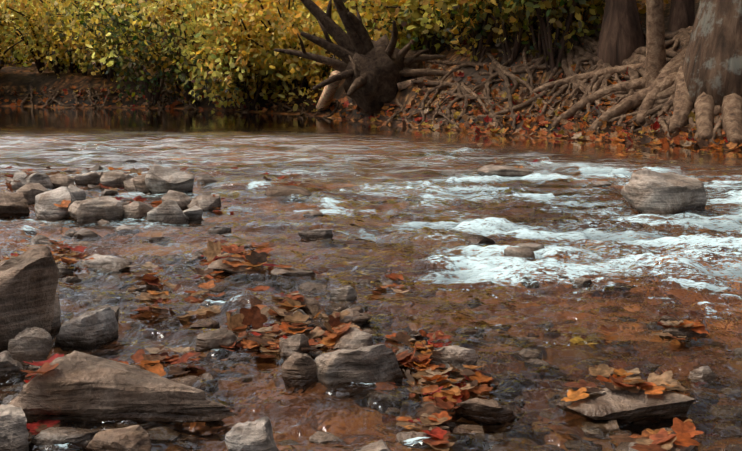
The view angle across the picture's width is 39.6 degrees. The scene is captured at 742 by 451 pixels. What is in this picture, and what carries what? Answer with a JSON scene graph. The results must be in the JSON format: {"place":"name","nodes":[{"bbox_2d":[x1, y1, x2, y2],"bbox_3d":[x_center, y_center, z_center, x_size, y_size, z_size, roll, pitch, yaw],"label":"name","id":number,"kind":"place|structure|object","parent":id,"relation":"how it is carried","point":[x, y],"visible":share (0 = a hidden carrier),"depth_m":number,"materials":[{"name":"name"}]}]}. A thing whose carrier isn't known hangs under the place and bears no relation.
{"place":"outdoors","nodes":[
{"label":"outdoors","id":0,"kind":"place"},
{"bbox_2d":[303,287,315,291],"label":"rock","id":1,"kind":"object","parent":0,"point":[307,289],"visible":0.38,"depth_m":2.59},
{"bbox_2d":[0,0,727,148],"bbox_3d":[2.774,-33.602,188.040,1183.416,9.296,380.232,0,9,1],"label":"terrain","id":2,"kind":"structure","parent":0,"point":[15,78],"depth_m":11.03,"materials":[{"name":"soil"}]},
{"bbox_2d":[0,191,29,217],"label":"rock","id":3,"kind":"object","parent":2,"relation":"on","point":[13,204],"visible":0.6,"depth_m":3.76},
{"bbox_2d":[0,245,58,352],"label":"rock","id":4,"kind":"object","parent":2,"relation":"on","point":[28,281],"visible":0.71,"depth_m":2.01,"materials":[{"name":"stone"}]},
{"bbox_2d":[24,359,45,364],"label":"rock","id":5,"kind":"object","parent":2,"relation":"on","point":[38,360],"visible":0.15,"depth_m":1.96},
{"bbox_2d":[8,326,52,363],"bbox_3d":[-0.649,0.241,1.973,0.076,0.094,0.069,5,10,29],"label":"rock","id":6,"kind":"object","parent":5,"relation":"on","point":[26,344],"visible":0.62,"depth_m":1.96,"materials":[{"name":"stone"}]},
{"bbox_2d":[29,364,40,367],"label":"rock","id":7,"kind":"object","parent":2,"relation":"on","point":[32,366],"visible":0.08,"depth_m":1.93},
{"bbox_2d":[31,234,48,242],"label":"rock","id":8,"kind":"object","parent":2,"relation":"on","point":[37,238],"visible":0.35,"depth_m":3.31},
{"bbox_2d":[26,173,54,188],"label":"rock","id":9,"kind":"object","parent":2,"relation":"on","point":[43,179],"visible":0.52,"depth_m":4.48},
{"bbox_2d":[38,239,57,244],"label":"rock","id":10,"kind":"object","parent":2,"relation":"on","point":[44,241],"visible":0.38,"depth_m":3.26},
{"bbox_2d":[35,187,75,221],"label":"rock","id":11,"kind":"object","parent":2,"relation":"on","point":[46,209],"visible":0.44,"depth_m":3.72,"materials":[{"name":"stone"}]},
{"bbox_2d":[51,293,60,330],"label":"rock","id":12,"kind":"object","parent":2,"relation":"on","point":[56,323],"visible":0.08,"depth_m":2.17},
{"bbox_2d":[57,265,72,273],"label":"rock","id":13,"kind":"object","parent":2,"relation":"on","point":[64,269],"visible":0.27,"depth_m":2.79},
{"bbox_2d":[65,230,76,235],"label":"rock","id":14,"kind":"object","parent":2,"relation":"on","point":[70,232],"visible":0.38,"depth_m":3.40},
{"bbox_2d":[62,276,80,281],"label":"rock","id":15,"kind":"object","parent":2,"relation":"on","point":[69,278],"visible":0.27,"depth_m":2.68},
{"bbox_2d":[68,184,85,200],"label":"rock","id":16,"kind":"object","parent":2,"relation":"on","point":[78,194],"visible":0.35,"depth_m":4.06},
{"bbox_2d":[68,199,89,220],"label":"rock","id":17,"kind":"object","parent":2,"relation":"on","point":[73,207],"visible":0.19,"depth_m":3.67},
{"bbox_2d":[77,273,90,277],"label":"rock","id":18,"kind":"object","parent":2,"relation":"on","point":[82,275],"visible":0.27,"depth_m":2.72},
{"bbox_2d":[74,228,97,237],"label":"rock","id":19,"kind":"object","parent":2,"relation":"on","point":[82,233],"visible":0.38,"depth_m":3.37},
{"bbox_2d":[74,172,99,185],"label":"rock","id":20,"kind":"object","parent":2,"relation":"on","point":[90,178],"visible":0.65,"depth_m":4.69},
{"bbox_2d":[87,184,100,188],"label":"rock","id":21,"kind":"object","parent":2,"relation":"on","point":[89,186],"visible":0.25,"depth_m":4.60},
{"bbox_2d":[88,165,102,170],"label":"rock","id":22,"kind":"object","parent":2,"relation":"on","point":[97,168],"visible":0.31,"depth_m":5.31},
{"bbox_2d":[77,196,122,223],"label":"rock","id":23,"kind":"object","parent":2,"relation":"on","point":[96,210],"visible":0.5,"depth_m":3.61,"materials":[{"name":"stone"}]},
{"bbox_2d":[93,295,110,300],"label":"rock","id":24,"kind":"object","parent":2,"relation":"on","point":[99,297],"visible":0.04,"depth_m":2.42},
{"bbox_2d":[98,219,108,225],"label":"rock","id":25,"kind":"object","parent":2,"relation":"on","point":[101,222],"visible":0.23,"depth_m":3.57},
{"bbox_2d":[101,189,118,196],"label":"rock","id":26,"kind":"object","parent":2,"relation":"on","point":[106,192],"visible":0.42,"depth_m":4.36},
{"bbox_2d":[100,171,125,188],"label":"rock","id":27,"kind":"object","parent":2,"relation":"on","point":[114,179],"visible":0.52,"depth_m":4.62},
{"bbox_2d":[8,350,236,422],"bbox_3d":[-0.415,0.292,1.679,0.410,0.170,0.174,0,9,1],"label":"rock","id":28,"kind":"object","parent":2,"relation":"on","point":[74,384],"visible":0.83,"depth_m":1.61,"materials":[{"name":"stone"}]},
{"bbox_2d":[115,225,137,230],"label":"rock","id":29,"kind":"object","parent":2,"relation":"on","point":[122,227],"visible":0.23,"depth_m":3.44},
{"bbox_2d":[120,198,134,200],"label":"rock","id":30,"kind":"object","parent":2,"relation":"on","point":[125,199],"visible":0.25,"depth_m":4.12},
{"bbox_2d":[123,177,135,189],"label":"rock","id":31,"kind":"object","parent":2,"relation":"on","point":[129,184],"visible":0.23,"depth_m":4.49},
{"bbox_2d":[129,363,145,369],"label":"rock","id":32,"kind":"object","parent":2,"relation":"on","point":[136,365],"visible":0.15,"depth_m":1.89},
{"bbox_2d":[123,201,152,217],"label":"rock","id":33,"kind":"object","parent":2,"relation":"on","point":[135,209],"visible":0.5,"depth_m":3.66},
{"bbox_2d":[132,173,151,193],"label":"rock","id":34,"kind":"object","parent":2,"relation":"on","point":[139,183],"visible":0.27,"depth_m":4.40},
{"bbox_2d":[128,284,158,291],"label":"rock","id":35,"kind":"object","parent":2,"relation":"on","point":[145,287],"visible":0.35,"depth_m":2.55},
{"bbox_2d":[147,237,163,239],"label":"rock","id":36,"kind":"object","parent":2,"relation":"on","point":[154,238],"visible":0.15,"depth_m":3.29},
{"bbox_2d":[147,199,188,224],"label":"rock","id":37,"kind":"object","parent":2,"relation":"on","point":[169,211],"visible":0.6,"depth_m":3.60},
{"bbox_2d":[145,164,193,193],"bbox_3d":[-0.854,-0.154,4.377,0.202,0.207,0.170,-3,9,-17],"label":"rock","id":38,"kind":"object","parent":2,"relation":"on","point":[159,179],"visible":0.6,"depth_m":4.35,"materials":[{"name":"stone"}]},
{"bbox_2d":[161,190,190,208],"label":"rock","id":39,"kind":"object","parent":2,"relation":"on","point":[182,200],"visible":0.5,"depth_m":3.98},
{"bbox_2d":[192,250,202,257],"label":"rock","id":40,"kind":"object","parent":2,"relation":"on","point":[196,254],"visible":0.27,"depth_m":2.98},
{"bbox_2d":[187,193,220,211],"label":"rock","id":41,"kind":"object","parent":2,"relation":"on","point":[204,202],"visible":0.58,"depth_m":3.90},
{"bbox_2d":[188,319,219,328],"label":"rock","id":42,"kind":"object","parent":2,"relation":"on","point":[209,324],"visible":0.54,"depth_m":2.22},
{"bbox_2d":[197,174,216,182],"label":"rock","id":43,"kind":"object","parent":2,"relation":"on","point":[206,178],"visible":0.33,"depth_m":4.80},
{"bbox_2d":[200,372,213,378],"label":"rock","id":44,"kind":"object","parent":2,"relation":"on","point":[207,375],"visible":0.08,"depth_m":1.85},
{"bbox_2d":[210,284,225,290],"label":"rock","id":45,"kind":"object","parent":2,"relation":"on","point":[218,288],"visible":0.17,"depth_m":2.58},
{"bbox_2d":[293,309,308,318],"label":"rock","id":46,"kind":"object","parent":2,"relation":"on","point":[302,311],"visible":0.06,"depth_m":2.26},
{"bbox_2d":[299,281,326,288],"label":"rock","id":47,"kind":"object","parent":2,"relation":"on","point":[312,284],"visible":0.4,"depth_m":2.60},
{"bbox_2d":[307,349,322,356],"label":"rock","id":48,"kind":"object","parent":2,"relation":"on","point":[316,352],"visible":0.17,"depth_m":1.98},
{"bbox_2d":[308,321,331,330],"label":"rock","id":49,"kind":"object","parent":2,"relation":"on","point":[320,324],"visible":0.15,"depth_m":2.18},
{"bbox_2d":[0,0,667,111],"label":"shrub","id":50,"kind":"object","parent":2,"relation":"on","point":[243,56],"depth_m":11.34,"materials":[{"name":"plant"}]},
{"bbox_2d":[332,307,346,310],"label":"rock","id":51,"kind":"object","parent":2,"relation":"on","point":[340,308],"visible":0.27,"depth_m":2.37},
{"bbox_2d":[349,306,363,312],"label":"rock","id":52,"kind":"object","parent":2,"relation":"on","point":[359,309],"visible":0.15,"depth_m":2.34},
{"bbox_2d":[274,0,448,115],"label":"uprooted stump","id":53,"kind":"object","parent":2,"relation":"on","point":[373,73],"visible":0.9,"depth_m":9.73,"materials":[{"name":"wood"}]},
{"bbox_2d":[360,279,369,283],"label":"rock","id":54,"kind":"object","parent":2,"relation":"on","point":[364,281],"visible":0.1,"depth_m":2.63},
{"bbox_2d":[0,25,741,149],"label":"bank roots","id":55,"kind":"structure","parent":2,"relation":"on","point":[665,90],"depth_m":8.12,"materials":[{"name":"brown plant"}]},
{"bbox_2d":[0,20,741,174],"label":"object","id":56,"kind":"object","parent":2,"relation":"on","point":[580,129],"visible":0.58,"depth_m":8.38,"materials":[{"name":"orange plant"}]},
{"bbox_2d":[452,428,471,432],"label":"rock","id":57,"kind":"object","parent":2,"relation":"on","point":[457,430],"visible":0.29,"depth_m":1.59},
{"bbox_2d":[463,329,477,333],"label":"rock","id":58,"kind":"object","parent":2,"relation":"on","point":[469,331],"visible":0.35,"depth_m":2.15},
{"bbox_2d":[504,246,534,257],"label":"rock","id":59,"kind":"object","parent":2,"relation":"on","point":[524,252],"visible":0.44,"depth_m":2.95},
{"bbox_2d":[520,348,538,357],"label":"rock","id":60,"kind":"object","parent":2,"relation":"on","point":[529,353],"visible":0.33,"depth_m":1.99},
{"bbox_2d":[515,243,544,250],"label":"rock","id":61,"kind":"object","parent":2,"relation":"on","point":[534,246],"visible":0.25,"depth_m":3.05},
{"bbox_2d":[552,7,586,33],"bbox_3d":[1.276,-6.348,9.018,6.142,9.887,4.529,4,10,24],"label":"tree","id":62,"kind":"object","parent":2,"relation":"on","point":[574,18],"visible":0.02,"depth_m":8.97,"materials":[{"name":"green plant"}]},
{"bbox_2d":[573,277,591,282],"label":"rock","id":63,"kind":"object","parent":2,"relation":"on","point":[583,280],"visible":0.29,"depth_m":2.61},
{"bbox_2d":[605,420,618,429],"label":"rock","id":64,"kind":"object","parent":2,"relation":"on","point":[611,424],"visible":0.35,"depth_m":1.61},
{"bbox_2d":[597,0,644,66],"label":"tree","id":65,"kind":"object","parent":2,"relation":"on","point":[621,38],"visible":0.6,"depth_m":8.17,"materials":[{"name":"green plant"}]},
{"bbox_2d":[615,431,630,435],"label":"rock","id":66,"kind":"object","parent":2,"relation":"on","point":[620,433],"visible":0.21,"depth_m":1.58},
{"bbox_2d":[552,387,695,420],"bbox_3d":[0.405,0.304,1.691,0.202,0.083,0.136,-2,9,-13],"label":"rock","id":67,"kind":"object","parent":2,"relation":"on","point":[607,404],"visible":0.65,"depth_m":1.64,"materials":[{"name":"stone"}]},
{"bbox_2d":[644,0,666,87],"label":"slender tree","id":68,"kind":"object","parent":2,"relation":"on","point":[655,62],"visible":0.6,"depth_m":7.70,"materials":[{"name":"brown plant"}]},
{"bbox_2d":[621,169,707,214],"bbox_3d":[1.108,-0.091,3.961,0.313,0.253,0.246,-6,11,-32],"label":"rock","id":69,"kind":"object","parent":2,"relation":"on","point":[644,191],"visible":0.73,"depth_m":3.86,"materials":[{"name":"stone"}]},
{"bbox_2d":[653,428,676,434],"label":"rock","id":70,"kind":"object","parent":2,"relation":"on","point":[669,429],"visible":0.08,"depth_m":1.58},
{"bbox_2d":[660,315,678,321],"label":"rock","id":71,"kind":"object","parent":2,"relation":"on","point":[666,317],"visible":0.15,"depth_m":2.24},
{"bbox_2d":[667,0,694,31],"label":"tree","id":72,"kind":"object","parent":2,"relation":"on","point":[681,13],"visible":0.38,"depth_m":8.22,"materials":[{"name":"brown plant"}]},
{"bbox_2d":[662,327,708,336],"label":"rock","id":73,"kind":"object","parent":2,"relation":"on","point":[675,331],"visible":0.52,"depth_m":2.13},
{"bbox_2d":[689,366,715,378],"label":"rock","id":74,"kind":"object","parent":2,"relation":"on","point":[704,372],"visible":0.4,"depth_m":1.86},
{"bbox_2d":[682,0,741,108],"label":"tree","id":75,"kind":"object","parent":2,"relation":"on","point":[712,64],"visible":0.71,"depth_m":7.13,"materials":[{"name":"brown plant"}]},
{"bbox_2d":[0,106,741,450],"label":"water stream","id":76,"kind":"structure","parent":0,"point":[384,198],"depth_m":2.85,"materials":[{"name":"liquid"}]},
{"bbox_2d":[0,350,24,376],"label":"rock","id":77,"kind":"object","parent":76,"relation":"on","point":[8,363],"visible":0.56,"depth_m":1.84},
{"bbox_2d":[0,404,28,450],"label":"rock","id":78,"kind":"object","parent":76,"relation":"on","point":[14,434],"visible":1,"depth_m":1.49,"materials":[{"name":"stone"}]},
{"bbox_2d":[11,171,28,189],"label":"rock","id":79,"kind":"object","parent":76,"relation":"on","point":[19,175],"visible":0.44,"depth_m":4.55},
{"bbox_2d":[16,183,47,204],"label":"rock","id":80,"kind":"object","parent":76,"relation":"on","point":[30,191],"visible":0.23,"depth_m":4.07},
{"bbox_2d":[50,173,74,188],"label":"rock","id":81,"kind":"object","parent":76,"relation":"on","point":[58,180],"visible":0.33,"depth_m":4.54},
{"bbox_2d":[31,427,98,445],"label":"rock","id":82,"kind":"object","parent":76,"relation":"on","point":[62,435],"visible":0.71,"depth_m":1.52,"materials":[{"name":"stone"}]},
{"bbox_2d":[54,307,118,349],"bbox_3d":[-0.578,0.222,2.085,0.118,0.115,0.098,0,9,1],"label":"rock","id":83,"kind":"object","parent":76,"relation":"on","point":[95,329],"visible":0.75,"depth_m":2.05,"materials":[{"name":"stone"}]},
{"bbox_2d":[80,254,131,269],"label":"rock","id":84,"kind":"object","parent":76,"relation":"on","point":[108,262],"visible":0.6,"depth_m":2.83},
{"bbox_2d":[94,304,119,321],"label":"rock","id":85,"kind":"object","parent":76,"relation":"on","point":[115,309],"visible":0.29,"depth_m":2.22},
{"bbox_2d":[86,425,151,450],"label":"rock","id":86,"kind":"object","parent":76,"relation":"on","point":[133,438],"visible":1,"depth_m":1.47,"materials":[{"name":"stone"}]},
{"bbox_2d":[170,375,201,386],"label":"rock","id":87,"kind":"object","parent":76,"relation":"in","point":[189,380],"visible":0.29,"depth_m":1.81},
{"bbox_2d":[183,205,202,223],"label":"rock","id":88,"kind":"object","parent":76,"relation":"on","point":[193,214],"visible":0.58,"depth_m":3.67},
{"bbox_2d":[195,328,236,351],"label":"rock","id":89,"kind":"object","parent":76,"relation":"on","point":[213,339],"visible":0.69,"depth_m":2.02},
{"bbox_2d":[208,227,230,233],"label":"rock","id":90,"kind":"object","parent":76,"relation":"on","point":[219,230],"visible":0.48,"depth_m":3.37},
{"bbox_2d":[207,257,263,274],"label":"rock","id":91,"kind":"object","parent":76,"relation":"on","point":[217,265],"visible":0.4,"depth_m":2.76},
{"bbox_2d":[225,416,278,450],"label":"rock","id":92,"kind":"object","parent":76,"relation":"on","point":[256,435],"visible":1,"depth_m":1.44,"materials":[{"name":"stone"}]},
{"bbox_2d":[265,185,311,195],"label":"rock","id":93,"kind":"object","parent":76,"relation":"on","point":[283,190],"visible":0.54,"depth_m":4.23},
{"bbox_2d":[270,268,314,275],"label":"rock","id":94,"kind":"object","parent":76,"relation":"on","point":[296,271],"visible":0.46,"depth_m":2.71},
{"bbox_2d":[279,334,309,357],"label":"rock","id":95,"kind":"object","parent":76,"relation":"on","point":[289,346],"visible":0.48,"depth_m":1.96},
{"bbox_2d":[281,352,317,386],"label":"rock","id":96,"kind":"object","parent":76,"relation":"on","point":[298,369],"visible":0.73,"depth_m":1.79,"materials":[{"name":"stone"}]},
{"bbox_2d":[295,295,320,309],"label":"rock","id":97,"kind":"object","parent":76,"relation":"on","point":[311,301],"visible":0.48,"depth_m":2.35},
{"bbox_2d":[298,229,332,240],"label":"rock","id":98,"kind":"object","parent":76,"relation":"on","point":[313,235],"visible":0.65,"depth_m":3.30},
{"bbox_2d":[309,210,323,216],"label":"rock","id":99,"kind":"object","parent":76,"relation":"on","point":[315,212],"visible":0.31,"depth_m":3.71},
{"bbox_2d":[309,431,338,442],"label":"rock","id":100,"kind":"object","parent":76,"relation":"on","point":[320,437],"visible":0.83,"depth_m":1.55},
{"bbox_2d":[330,286,356,299],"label":"rock","id":101,"kind":"object","parent":76,"relation":"on","point":[348,292],"visible":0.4,"depth_m":2.42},
{"bbox_2d":[328,327,372,350],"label":"rock","id":102,"kind":"object","parent":76,"relation":"on","point":[354,338],"visible":0.52,"depth_m":2.02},
{"bbox_2d":[335,308,371,325],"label":"rock","id":103,"kind":"object","parent":76,"relation":"on","point":[356,317],"visible":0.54,"depth_m":2.21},
{"bbox_2d":[2,141,708,450],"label":"fallen leaves","id":104,"kind":"object","parent":76,"relation":"on","point":[434,414],"visible":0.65,"depth_m":2.01,"materials":[{"name":"orange plant"}]},
{"bbox_2d":[395,348,420,355],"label":"rock","id":105,"kind":"object","parent":104,"relation":"on","point":[409,351],"visible":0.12,"depth_m":1.96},
{"bbox_2d":[435,423,448,429],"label":"rock","id":106,"kind":"object","parent":104,"relation":"on","point":[442,424],"visible":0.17,"depth_m":1.62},
{"bbox_2d":[315,344,403,384],"bbox_3d":[-0.022,0.268,1.823,0.160,0.123,0.098,0,9,1],"label":"rock","id":107,"kind":"object","parent":76,"relation":"on","point":[376,363],"visible":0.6,"depth_m":1.78,"materials":[{"name":"stone"}]},
{"bbox_2d":[364,328,374,333],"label":"rock","id":108,"kind":"object","parent":76,"relation":"in","point":[368,330],"visible":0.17,"depth_m":2.16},
{"bbox_2d":[353,440,390,450],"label":"rock","id":109,"kind":"object","parent":76,"relation":"on","point":[380,445],"visible":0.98,"depth_m":1.45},
{"bbox_2d":[382,280,400,284],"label":"rock","id":110,"kind":"object","parent":76,"relation":"on","point":[388,282],"visible":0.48,"depth_m":2.60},
{"bbox_2d":[396,431,430,439],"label":"rock","id":111,"kind":"object","parent":76,"relation":"on","point":[404,435],"visible":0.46,"depth_m":1.54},
{"bbox_2d":[446,422,455,426],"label":"rock","id":112,"kind":"object","parent":76,"relation":"in","point":[451,424],"visible":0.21,"depth_m":1.63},
{"bbox_2d":[428,345,477,372],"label":"rock","id":113,"kind":"object","parent":76,"relation":"on","point":[456,356],"visible":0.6,"depth_m":1.88,"materials":[{"name":"stone"}]},
{"bbox_2d":[455,425,483,431],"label":"rock","id":114,"kind":"object","parent":76,"relation":"on","point":[475,427],"visible":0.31,"depth_m":1.61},
{"bbox_2d":[466,234,494,243],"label":"rock","id":115,"kind":"object","parent":76,"relation":"on","point":[475,239],"visible":0.35,"depth_m":3.26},
{"bbox_2d":[454,398,515,423],"bbox_3d":[0.179,0.300,1.654,0.078,0.058,0.083,-6,11,-31],"label":"rock","id":116,"kind":"object","parent":76,"relation":"on","point":[491,411],"visible":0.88,"depth_m":1.63,"materials":[{"name":"stone"}]},
{"bbox_2d":[476,164,533,176],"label":"rock","id":117,"kind":"object","parent":76,"relation":"on","point":[500,170],"visible":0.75,"depth_m":5.01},
{"bbox_2d":[584,181,610,187],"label":"rock","id":118,"kind":"object","parent":76,"relation":"on","point":[598,184],"visible":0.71,"depth_m":4.65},
{"bbox_2d":[613,442,694,450],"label":"rock","id":119,"kind":"object","parent":76,"relation":"on","point":[623,446],"visible":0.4,"depth_m":1.47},
{"bbox_2d":[527,358,550,365],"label":"rock","id":120,"kind":"object","parent":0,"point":[537,361],"visible":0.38,"depth_m":1.95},
{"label":"cobble rock","id":121,"kind":"object","parent":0,"visible":0},
{"bbox_2d":[410,332,427,337],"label":"rock","id":122,"kind":"object","parent":121,"relation":"on","point":[419,335],"visible":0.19,"depth_m":2.13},
{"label":"cobble rock","id":123,"kind":"object","parent":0,"visible":0},
{"bbox_2d":[124,174,133,179],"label":"rock","id":124,"kind":"object","parent":123,"relation":"on","point":[127,176],"visible":0.19,"depth_m":4.67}
]}

